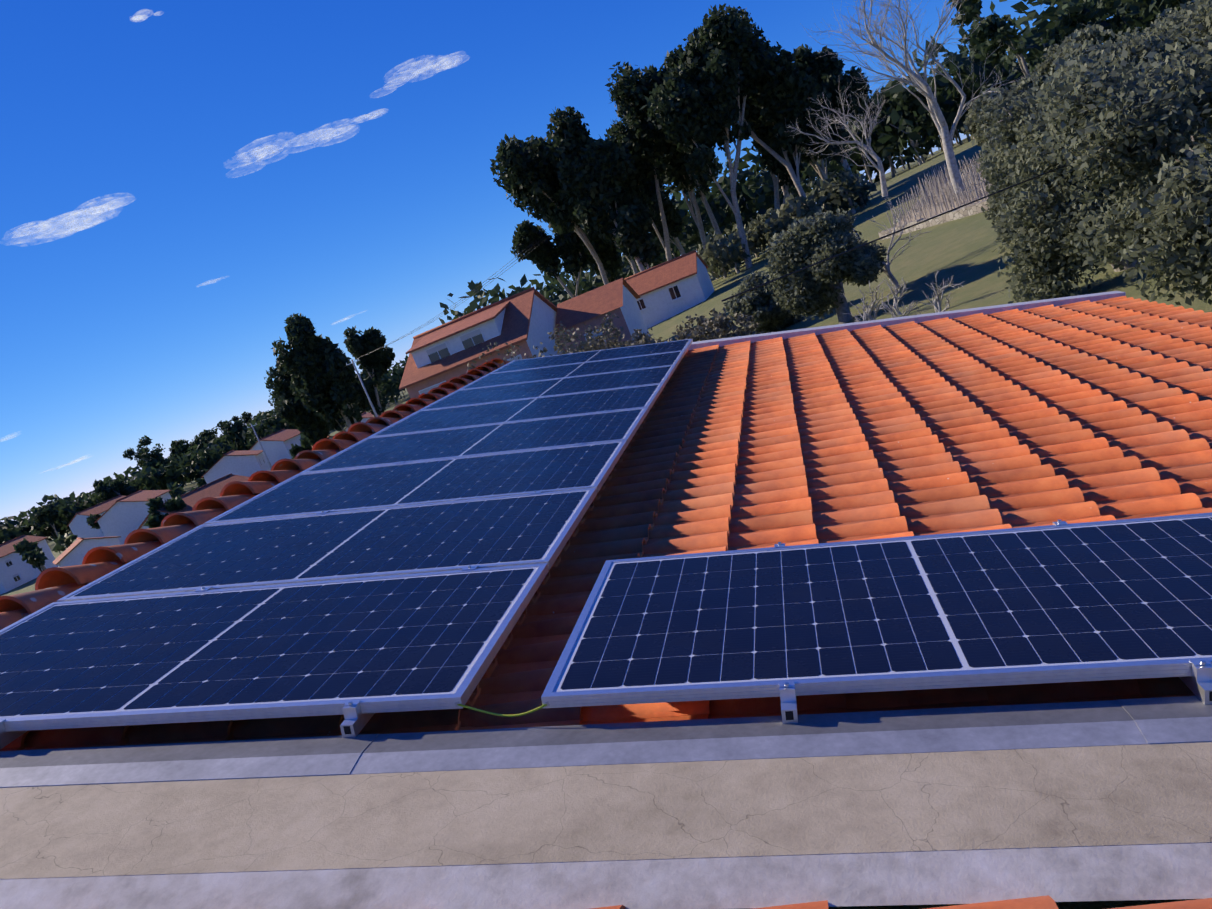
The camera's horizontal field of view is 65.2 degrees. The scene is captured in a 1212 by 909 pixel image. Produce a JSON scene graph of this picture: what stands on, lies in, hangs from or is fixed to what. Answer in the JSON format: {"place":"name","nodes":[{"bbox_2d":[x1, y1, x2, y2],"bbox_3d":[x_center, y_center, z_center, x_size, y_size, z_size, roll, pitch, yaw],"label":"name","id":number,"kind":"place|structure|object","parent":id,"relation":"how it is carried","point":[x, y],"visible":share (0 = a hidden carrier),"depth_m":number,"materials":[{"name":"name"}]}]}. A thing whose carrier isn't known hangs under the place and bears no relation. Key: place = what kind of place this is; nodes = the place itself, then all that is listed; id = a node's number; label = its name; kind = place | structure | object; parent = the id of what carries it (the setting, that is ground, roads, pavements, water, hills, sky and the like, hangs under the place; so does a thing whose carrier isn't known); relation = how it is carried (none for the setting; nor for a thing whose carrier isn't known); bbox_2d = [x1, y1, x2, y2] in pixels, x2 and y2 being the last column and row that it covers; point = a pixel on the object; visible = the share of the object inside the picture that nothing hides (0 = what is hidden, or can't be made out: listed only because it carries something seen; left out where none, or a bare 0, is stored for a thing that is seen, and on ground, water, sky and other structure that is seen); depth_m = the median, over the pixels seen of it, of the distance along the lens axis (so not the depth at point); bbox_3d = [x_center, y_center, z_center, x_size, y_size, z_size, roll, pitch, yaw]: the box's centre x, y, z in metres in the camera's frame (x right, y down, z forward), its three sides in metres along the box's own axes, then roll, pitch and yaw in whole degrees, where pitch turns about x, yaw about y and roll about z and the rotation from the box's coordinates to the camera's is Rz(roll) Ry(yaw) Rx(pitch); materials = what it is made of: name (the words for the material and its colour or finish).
{"place":"outdoors","nodes":[
{"label":"outdoors","id":0,"kind":"place"},
{"bbox_2d":[11,196,130,241],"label":"cloud","id":1,"kind":"structure","parent":0,"point":[46,224],"depth_m":3077.99,"materials":[{"name":"grey"}]},
{"bbox_2d":[237,124,354,167],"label":"cloud","id":2,"kind":"structure","parent":0,"point":[327,129],"depth_m":3256.97,"materials":[{"name":"grey"}]},
{"bbox_2d":[383,53,463,89],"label":"cloud","id":3,"kind":"structure","parent":0,"point":[442,60],"depth_m":3287.48,"materials":[{"name":"grey"}]},
{"bbox_2d":[0,0,1112,523],"label":"sky","id":4,"kind":"structure","parent":0,"point":[111,337],"materials":[{"name":"blue"}]},
{"bbox_2d":[0,135,1211,908],"bbox_3d":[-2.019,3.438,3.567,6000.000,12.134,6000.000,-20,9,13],"label":"ground","id":5,"kind":"structure","parent":0,"point":[966,249],"depth_m":44.40,"materials":[{"name":"green plant"}]},
{"bbox_2d":[0,534,57,593],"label":"village house","id":6,"kind":"structure","parent":5,"relation":"on","point":[16,571],"depth_m":157.71,"materials":[{"name":"white paint"}]},
{"bbox_2d":[13,538,48,569],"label":"tree","id":7,"kind":"object","parent":5,"relation":"on","point":[32,553],"visible":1,"depth_m":145.63,"materials":[{"name":"green plant"}]},
{"bbox_2d":[32,503,58,536],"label":"tree","id":8,"kind":"object","parent":5,"relation":"on","point":[46,513],"visible":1,"depth_m":287.46,"materials":[{"name":"green plant"}]},
{"bbox_2d":[52,536,120,566],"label":"village house","id":9,"kind":"structure","parent":5,"relation":"on","point":[75,552],"depth_m":118.05,"materials":[{"name":"white paint"}]},
{"bbox_2d":[86,513,102,532],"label":"tree","id":10,"kind":"object","parent":5,"relation":"on","point":[92,519],"visible":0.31,"depth_m":151.15,"materials":[{"name":"green plant"}]},
{"bbox_2d":[67,495,124,539],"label":"village house","id":11,"kind":"structure","parent":5,"relation":"on","point":[78,525],"depth_m":206.94,"materials":[{"name":"white paint"}]},
{"bbox_2d":[93,478,125,500],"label":"tree","id":12,"kind":"object","parent":5,"relation":"on","point":[114,488],"visible":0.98,"depth_m":312.26,"materials":[{"name":"green plant"}]},
{"bbox_2d":[51,469,208,554],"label":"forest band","id":13,"kind":"object","parent":5,"relation":"on","point":[173,493],"visible":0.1,"depth_m":172.28,"materials":[{"name":"green plant"}]},
{"bbox_2d":[94,490,170,544],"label":"village house","id":14,"kind":"structure","parent":5,"relation":"on","point":[124,517],"depth_m":150.93,"materials":[{"name":"white paint"}]},
{"bbox_2d":[122,435,169,471],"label":"tree","id":15,"kind":"object","parent":5,"relation":"on","point":[156,455],"visible":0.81,"depth_m":319.55,"materials":[{"name":"green plant"}]},
{"bbox_2d":[143,495,186,527],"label":"tree","id":16,"kind":"object","parent":5,"relation":"on","point":[156,518],"visible":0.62,"depth_m":108.63,"materials":[{"name":"green plant"}]},
{"bbox_2d":[170,436,203,459],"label":"tree","id":17,"kind":"object","parent":5,"relation":"on","point":[179,446],"visible":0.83,"depth_m":362.81,"materials":[{"name":"green plant"}]},
{"bbox_2d":[138,473,249,528],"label":"village house","id":18,"kind":"structure","parent":5,"relation":"on","point":[192,498],"depth_m":113.78,"materials":[{"name":"white paint"}]},
{"bbox_2d":[0,355,407,543],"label":"tree line","id":19,"kind":"object","parent":5,"relation":"on","point":[189,466],"visible":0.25,"depth_m":316.25,"materials":[{"name":"green plant"}]},
{"bbox_2d":[195,427,217,446],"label":"tree","id":20,"kind":"object","parent":5,"relation":"on","point":[207,435],"visible":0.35,"depth_m":390.66,"materials":[{"name":"green plant"}]},
{"bbox_2d":[215,419,244,449],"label":"tree","id":21,"kind":"object","parent":5,"relation":"on","point":[225,426],"visible":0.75,"depth_m":341.88,"materials":[{"name":"green plant"}]},
{"bbox_2d":[200,450,270,483],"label":"village house","id":22,"kind":"structure","parent":5,"relation":"on","point":[248,463],"depth_m":144.49,"materials":[{"name":"white paint"}]},
{"bbox_2d":[231,411,255,426],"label":"tree","id":23,"kind":"object","parent":5,"relation":"on","point":[247,416],"visible":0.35,"depth_m":384.33,"materials":[{"name":"green plant"}]},
{"bbox_2d":[260,415,288,436],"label":"tree","id":24,"kind":"object","parent":5,"relation":"on","point":[269,422],"visible":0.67,"depth_m":314.36,"materials":[{"name":"green plant"}]},
{"bbox_2d":[249,429,300,469],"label":"village house","id":25,"kind":"structure","parent":5,"relation":"on","point":[277,445],"depth_m":187.91,"materials":[{"name":"white paint"}]},
{"bbox_2d":[264,354,329,445],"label":"eucalyptus tree","id":26,"kind":"object","parent":5,"relation":"on","point":[312,428],"visible":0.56,"depth_m":116.33,"materials":[{"name":"green plant"}]},
{"bbox_2d":[289,434,312,458],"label":"tree","id":27,"kind":"object","parent":5,"relation":"on","point":[295,450],"visible":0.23,"depth_m":133.08,"materials":[{"name":"green plant"}]},
{"bbox_2d":[271,313,361,431],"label":"eucalyptus tree","id":28,"kind":"object","parent":5,"relation":"on","point":[312,362],"visible":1,"depth_m":109.18,"materials":[{"name":"green plant"}]},
{"bbox_2d":[346,359,377,416],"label":"utility pole","id":29,"kind":"object","parent":5,"relation":"on","point":[371,404],"visible":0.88,"depth_m":101.42,"materials":[{"name":"concrete"}]},
{"bbox_2d":[259,153,1096,421],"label":"overhead cables","id":30,"kind":"object","parent":29,"relation":"attached to","point":[784,275],"visible":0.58,"depth_m":16.00,"materials":[{"name":"black plastic"}]},
{"bbox_2d":[343,325,394,416],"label":"eucalyptus tree","id":31,"kind":"object","parent":5,"relation":"on","point":[375,365],"visible":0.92,"depth_m":125.52,"materials":[{"name":"green plant"}]},
{"bbox_2d":[467,342,541,369],"bbox_3d":[-3.370,-2.812,43.176,5.013,5.625,4.962,-20,9,13],"label":"bush","id":32,"kind":"object","parent":5,"relation":"on","point":[504,358],"visible":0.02,"depth_m":43.09,"materials":[{"name":"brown plant"}]},
{"bbox_2d":[399,278,648,397],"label":"house","id":33,"kind":"structure","parent":5,"relation":"on","point":[527,319],"depth_m":64.75,"materials":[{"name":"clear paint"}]},
{"bbox_2d":[490,106,608,284],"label":"eucalyptus tree","id":34,"kind":"object","parent":5,"relation":"on","point":[528,173],"visible":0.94,"depth_m":96.18,"materials":[{"name":"green plant"}]},
{"bbox_2d":[510,220,592,297],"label":"eucalyptus tree","id":35,"kind":"object","parent":5,"relation":"on","point":[544,256],"visible":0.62,"depth_m":114.67,"materials":[{"name":"green plant"}]},
{"bbox_2d":[531,321,603,357],"bbox_3d":[-0.959,-2.329,35.340,4.207,5.389,5.179,-16,11,31],"label":"bush","id":36,"kind":"object","parent":5,"relation":"on","point":[583,348],"visible":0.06,"depth_m":33.97,"materials":[{"name":"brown plant"}]},
{"bbox_2d":[534,208,623,282],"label":"eucalyptus tree","id":37,"kind":"object","parent":5,"relation":"on","point":[609,256],"visible":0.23,"depth_m":126.63,"materials":[{"name":"green plant"}]},
{"bbox_2d":[564,317,627,352],"bbox_3d":[0.740,-3.741,40.978,5.213,4.666,5.693,-16,11,31],"label":"bush","id":38,"kind":"object","parent":5,"relation":"on","point":[604,326],"depth_m":41.64,"materials":[{"name":"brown plant"}]},
{"bbox_2d":[557,135,661,271],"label":"eucalyptus tree","id":39,"kind":"object","parent":5,"relation":"on","point":[597,195],"visible":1,"depth_m":93.35,"materials":[{"name":"green plant"}]},
{"bbox_2d":[601,234,638,273],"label":"eucalyptus tree","id":40,"kind":"object","parent":5,"relation":"on","point":[633,265],"depth_m":115.70,"materials":[{"name":"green plant"}]},
{"bbox_2d":[595,312,650,349],"bbox_3d":[0.287,-3.025,37.352,5.504,4.905,5.568,-30,12,-41],"label":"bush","id":41,"kind":"object","parent":5,"relation":"on","point":[610,338],"visible":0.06,"depth_m":36.84,"materials":[{"name":"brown plant"}]},
{"bbox_2d":[614,334,649,347],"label":"bush","id":42,"kind":"object","parent":5,"relation":"on","point":[643,341],"visible":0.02,"depth_m":33.41,"materials":[{"name":"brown plant"}]},
{"bbox_2d":[605,61,671,260],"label":"eucalyptus tree","id":43,"kind":"object","parent":5,"relation":"on","point":[640,139],"visible":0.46,"depth_m":95.41,"materials":[{"name":"green plant"}]},
{"bbox_2d":[606,331,671,348],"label":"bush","id":44,"kind":"object","parent":5,"relation":"on","point":[640,338],"visible":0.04,"depth_m":36.31,"materials":[{"name":"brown plant"}]},
{"bbox_2d":[604,119,685,254],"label":"eucalyptus tree","id":45,"kind":"object","parent":5,"relation":"on","point":[674,221],"visible":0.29,"depth_m":120.68,"materials":[{"name":"green plant"}]},
{"bbox_2d":[618,64,713,277],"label":"eucalyptus tree","id":46,"kind":"object","parent":5,"relation":"on","point":[672,158],"visible":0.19,"depth_m":105.42,"materials":[{"name":"green plant"}]},
{"bbox_2d":[624,250,714,327],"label":"house","id":47,"kind":"structure","parent":5,"relation":"on","point":[666,290],"depth_m":85.70,"materials":[{"name":"white paint"}]},
{"bbox_2d":[625,126,729,263],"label":"eucalyptus tree","id":48,"kind":"object","parent":5,"relation":"on","point":[702,188],"depth_m":115.87,"materials":[{"name":"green plant"}]},
{"bbox_2d":[655,307,751,342],"bbox_3d":[3.702,-3.910,37.822,4.340,3.348,3.574,-24,9,-11],"label":"dry brush","id":49,"kind":"object","parent":5,"relation":"on","point":[701,320],"visible":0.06,"depth_m":37.24,"materials":[{"name":"brown plant"}]},
{"bbox_2d":[641,4,767,268],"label":"eucalyptus tree","id":50,"kind":"object","parent":5,"relation":"on","point":[694,107],"visible":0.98,"depth_m":89.07,"materials":[{"name":"green plant"}]},
{"bbox_2d":[676,313,768,340],"bbox_3d":[4.356,-3.346,33.330,3.379,3.351,4.264,-20,9,13],"label":"bush","id":51,"kind":"object","parent":5,"relation":"on","point":[739,331],"visible":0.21,"depth_m":33.48,"materials":[{"name":"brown plant"}]},
{"bbox_2d":[656,41,831,215],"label":"eucalyptus tree","id":52,"kind":"object","parent":5,"relation":"on","point":[781,99],"visible":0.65,"depth_m":92.11,"materials":[{"name":"green plant"}]},
{"bbox_2d":[726,6,792,208],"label":"eucalyptus tree","id":53,"kind":"object","parent":5,"relation":"on","point":[766,43],"visible":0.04,"depth_m":113.52,"materials":[{"name":"green plant"}]},
{"bbox_2d":[723,271,804,333],"bbox_3d":[7.809,-6.795,45.468,3.947,4.248,2.971,-26,10,-26],"label":"bush","id":54,"kind":"object","parent":5,"relation":"on","point":[766,311],"visible":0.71,"depth_m":44.53,"materials":[{"name":"green plant"}]},
{"bbox_2d":[738,60,807,209],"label":"eucalyptus tree","id":55,"kind":"object","parent":5,"relation":"on","point":[777,168],"visible":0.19,"depth_m":101.78,"materials":[{"name":"green plant"}]},
{"bbox_2d":[697,163,876,278],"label":"undergrowth","id":56,"kind":"object","parent":5,"relation":"on","point":[846,193],"visible":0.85,"depth_m":95.22,"materials":[{"name":"green plant"}]},
{"bbox_2d":[801,139,828,180],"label":"eucalyptus tree","id":57,"kind":"object","parent":5,"relation":"on","point":[822,172],"depth_m":104.43,"materials":[{"name":"green plant"}]},
{"bbox_2d":[439,0,1201,323],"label":"tree line","id":58,"kind":"object","parent":5,"relation":"on","point":[753,195],"visible":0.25,"depth_m":164.04,"materials":[{"name":"green plant"}]},
{"bbox_2d":[763,208,889,323],"bbox_3d":[9.321,-7.652,39.828,5.298,5.220,5.974,-20,9,13],"label":"olive tree","id":59,"kind":"object","parent":5,"relation":"on","point":[814,289],"visible":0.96,"depth_m":38.36,"materials":[{"name":"green plant"}]},
{"bbox_2d":[793,44,871,208],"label":"eucalyptus tree","id":60,"kind":"object","parent":5,"relation":"on","point":[826,71],"visible":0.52,"depth_m":95.48,"materials":[{"name":"green plant"}]},
{"bbox_2d":[784,76,889,196],"bbox_3d":[16.300,-21.167,64.806,6.534,8.602,5.103,-15,12,38],"label":"bare tree","id":61,"kind":"object","parent":5,"relation":"on","point":[873,154],"visible":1,"depth_m":64.50,"materials":[{"name":"grey plant"}]},
{"bbox_2d":[842,298,875,321],"bbox_3d":[8.279,-3.900,30.038,0.898,2.116,0.986,-25,9,-17],"label":"bare tree","id":62,"kind":"object","parent":5,"relation":"on","point":[864,317],"visible":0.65,"depth_m":29.85,"materials":[{"name":"grey plant"}]},
{"bbox_2d":[840,280,896,320],"bbox_3d":[9.906,-5.464,34.944,1.400,1.963,1.789,-28,11,-32],"label":"bare tree","id":63,"kind":"object","parent":5,"relation":"on","point":[869,317],"visible":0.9,"depth_m":35.00,"materials":[{"name":"grey plant"}]},
{"bbox_2d":[858,86,897,177],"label":"tree","id":64,"kind":"object","parent":5,"relation":"on","point":[884,107],"visible":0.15,"depth_m":165.49,"materials":[{"name":"green plant"}]},
{"bbox_2d":[851,196,931,288],"bbox_3d":[12.074,-9.182,42.158,4.475,4.237,2.896,-25,9,-17],"label":"bare shrub","id":65,"kind":"object","parent":5,"relation":"on","point":[889,274],"visible":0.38,"depth_m":41.90,"materials":[{"name":"grey plant"}]},
{"bbox_2d":[883,277,909,315],"bbox_3d":[10.971,-5.897,35.427,0.800,1.691,0.819,-15,11,37],"label":"bare tree","id":66,"kind":"object","parent":5,"relation":"on","point":[896,292],"visible":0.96,"depth_m":35.40,"materials":[{"name":"grey plant"}]},
{"bbox_2d":[850,87,944,163],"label":"tree","id":67,"kind":"object","parent":5,"relation":"on","point":[910,103],"visible":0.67,"depth_m":155.06,"materials":[{"name":"green plant"}]},
{"bbox_2d":[879,295,920,317],"bbox_3d":[8.921,-3.856,28.107,1.220,2.039,1.279,-20,9,13],"label":"bare tree","id":68,"kind":"object","parent":5,"relation":"on","point":[891,310],"visible":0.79,"depth_m":27.93,"materials":[{"name":"grey plant"}]},
{"bbox_2d":[688,291,1125,349],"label":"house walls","id":69,"kind":"structure","parent":5,"relation":"on","point":[1055,302],"depth_m":11.53,"materials":[{"name":"paint"}]},
{"bbox_2d":[0,742,1211,908],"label":"parapet wall","id":70,"kind":"structure","parent":69,"relation":"on","point":[1103,823],"depth_m":2.12,"materials":[{"name":"beige concrete"}]},
{"bbox_2d":[0,696,1211,787],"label":"roof flashing","id":71,"kind":"object","parent":70,"relation":"on","point":[1168,720],"visible":0.88,"depth_m":2.47,"materials":[{"name":"grey metal"}]},
{"bbox_2d":[0,296,1211,750],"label":"roof tiles","id":72,"kind":"object","parent":69,"relation":"on","point":[1084,412],"visible":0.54,"depth_m":5.19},
{"bbox_2d":[0,358,509,629],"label":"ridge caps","id":73,"kind":"object","parent":72,"relation":"on","point":[53,584],"visible":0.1,"depth_m":5.85,"materials":[{"name":"ceramic"}]},
{"bbox_2d":[0,341,1211,748],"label":"panel mounting","id":74,"kind":"object","parent":72,"relation":"on","point":[1198,685],"visible":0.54,"depth_m":2.50,"materials":[{"name":"metal"}]},
{"bbox_2d":[0,563,548,731],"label":"solar panel","id":75,"kind":"object","parent":74,"relation":"attached to","point":[413,642],"visible":1,"depth_m":3.31,"materials":[{"name":"glass"}]},
{"bbox_2d":[57,488,596,601],"bbox_3d":[-1.252,0.429,4.579,2.278,0.035,1.137,-6,12,11],"label":"solar panel","id":76,"kind":"object","parent":74,"relation":"attached to","point":[516,530],"visible":0.94,"depth_m":4.47,"materials":[{"name":"glass"}]},
{"bbox_2d":[203,440,627,523],"bbox_3d":[-1.067,0.165,5.688,2.278,0.035,1.137,-6,12,11],"label":"solar panel","id":77,"kind":"object","parent":74,"relation":"attached to","point":[582,466],"visible":0.98,"depth_m":5.60,"materials":[{"name":"glass"}]},
{"bbox_2d":[299,407,648,473],"bbox_3d":[-0.883,-0.099,6.797,2.278,0.035,1.137,-6,12,11],"label":"solar panel","id":78,"kind":"object","parent":74,"relation":"attached to","point":[598,427],"visible":0.94,"depth_m":6.73,"materials":[{"name":"glass"}]},
{"bbox_2d":[367,383,663,437],"bbox_3d":[-0.699,-0.362,7.907,2.278,0.035,1.137,-6,12,11],"label":"solar panel","id":79,"kind":"object","parent":74,"relation":"attached to","point":[634,397],"visible":0.9,"depth_m":7.85,"materials":[{"name":"glass"}]},
{"bbox_2d":[418,365,675,410],"bbox_3d":[-0.514,-0.626,9.016,2.278,0.035,1.137,-6,12,11],"label":"solar panel","id":80,"kind":"object","parent":74,"relation":"attached to","point":[579,384],"visible":0.96,"depth_m":8.97,"materials":[{"name":"glass"}]},
{"bbox_2d":[458,350,684,389],"bbox_3d":[-0.330,-0.890,10.125,2.278,0.035,1.137,-6,12,11],"label":"solar panel","id":81,"kind":"object","parent":74,"relation":"attached to","point":[589,368],"visible":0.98,"depth_m":10.09,"materials":[{"name":"glass"}]},
{"bbox_2d":[489,339,692,373],"bbox_3d":[-0.145,-1.154,11.234,2.278,0.035,1.137,-6,12,11],"label":"solar panel","id":82,"kind":"object","parent":74,"relation":"attached to","point":[607,354],"visible":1,"depth_m":11.20,"materials":[{"name":"glass"}]},
{"bbox_2d":[541,513,1211,707],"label":"solar panel","id":83,"kind":"object","parent":74,"relation":"on","point":[1108,600],"visible":1,"depth_m":2.86,"materials":[{"name":"glass"}]},
{"bbox_2d":[455,702,549,716],"bbox_3d":[-0.296,0.708,2.671,0.275,0.081,0.022,-19,9,19],"label":"earth wire","id":84,"kind":"object","parent":83,"relation":"attached to","point":[546,704],"visible":1,"depth_m":2.67,"materials":[{"name":"yellow"}]},
{"bbox_2d":[800,0,1029,193],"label":"bare tree","id":85,"kind":"object","parent":5,"relation":"on","point":[935,112],"visible":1,"depth_m":56.40,"materials":[{"name":"grey plant"}]},
{"bbox_2d":[916,283,952,314],"bbox_3d":[9.560,-4.000,27.339,1.194,1.880,1.321,-20,9,13],"label":"bare tree","id":86,"kind":"object","parent":5,"relation":"on","point":[938,309],"visible":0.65,"depth_m":27.38,"materials":[{"name":"grey plant"}]},
{"bbox_2d":[878,151,993,239],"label":"dry grass","id":87,"kind":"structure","parent":5,"relation":"on","point":[938,196],"depth_m":60.77,"materials":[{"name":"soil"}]},
{"bbox_2d":[926,270,964,312],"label":"bare shrub","id":88,"kind":"object","parent":5,"relation":"on","point":[940,291],"visible":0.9,"depth_m":32.12,"materials":[{"name":"grey plant"}]},
{"bbox_2d":[946,0,1029,76],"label":"tree","id":89,"kind":"object","parent":5,"relation":"on","point":[995,28],"visible":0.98,"depth_m":133.64,"materials":[{"name":"green plant"}]},
{"bbox_2d":[961,71,1056,146],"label":"bush","id":90,"kind":"object","parent":5,"relation":"on","point":[971,116],"visible":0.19,"depth_m":67.51,"materials":[{"name":"green plant"}]},
{"bbox_2d":[974,110,1125,237],"bbox_3d":[16.621,-10.481,35.575,5.305,5.392,6.856,-12,13,47],"label":"bush","id":91,"kind":"object","parent":5,"relation":"on","point":[993,200],"depth_m":35.26,"materials":[{"name":"green plant"}]},
{"bbox_2d":[1033,24,1106,80],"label":"olive tree","id":92,"kind":"object","parent":5,"relation":"on","point":[1044,67],"visible":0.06,"depth_m":73.31,"materials":[{"name":"green plant"}]},
{"bbox_2d":[1042,1,1100,52],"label":"tree","id":93,"kind":"object","parent":5,"relation":"on","point":[1075,17],"visible":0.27,"depth_m":130.65,"materials":[{"name":"green plant"}]},
{"bbox_2d":[964,24,1186,303],"bbox_3d":[12.435,-7.122,24.538,5.363,7.367,5.992,-15,11,36],"label":"olive tree","id":94,"kind":"object","parent":5,"relation":"on","point":[1044,231],"visible":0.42,"depth_m":23.97,"materials":[{"name":"green plant"}]},
{"bbox_2d":[1027,34,1211,305],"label":"olive tree","id":95,"kind":"object","parent":5,"relation":"on","point":[1134,134],"visible":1,"depth_m":16.31,"materials":[{"name":"green plant"}]},
{"bbox_2d":[1119,0,1211,151],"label":"olive tree","id":96,"kind":"object","parent":5,"relation":"on","point":[1164,25],"visible":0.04,"depth_m":36.32,"materials":[{"name":"green plant"}]},
{"bbox_2d":[1162,0,1211,165],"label":"olive tree","id":97,"kind":"object","parent":5,"relation":"on","point":[1203,16],"visible":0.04,"depth_m":23.93,"materials":[{"name":"green plant"}]},
{"bbox_2d":[591,895,1211,908],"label":"roof tiles","id":98,"kind":"object","parent":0,"point":[1044,902],"visible":1,"depth_m":1.73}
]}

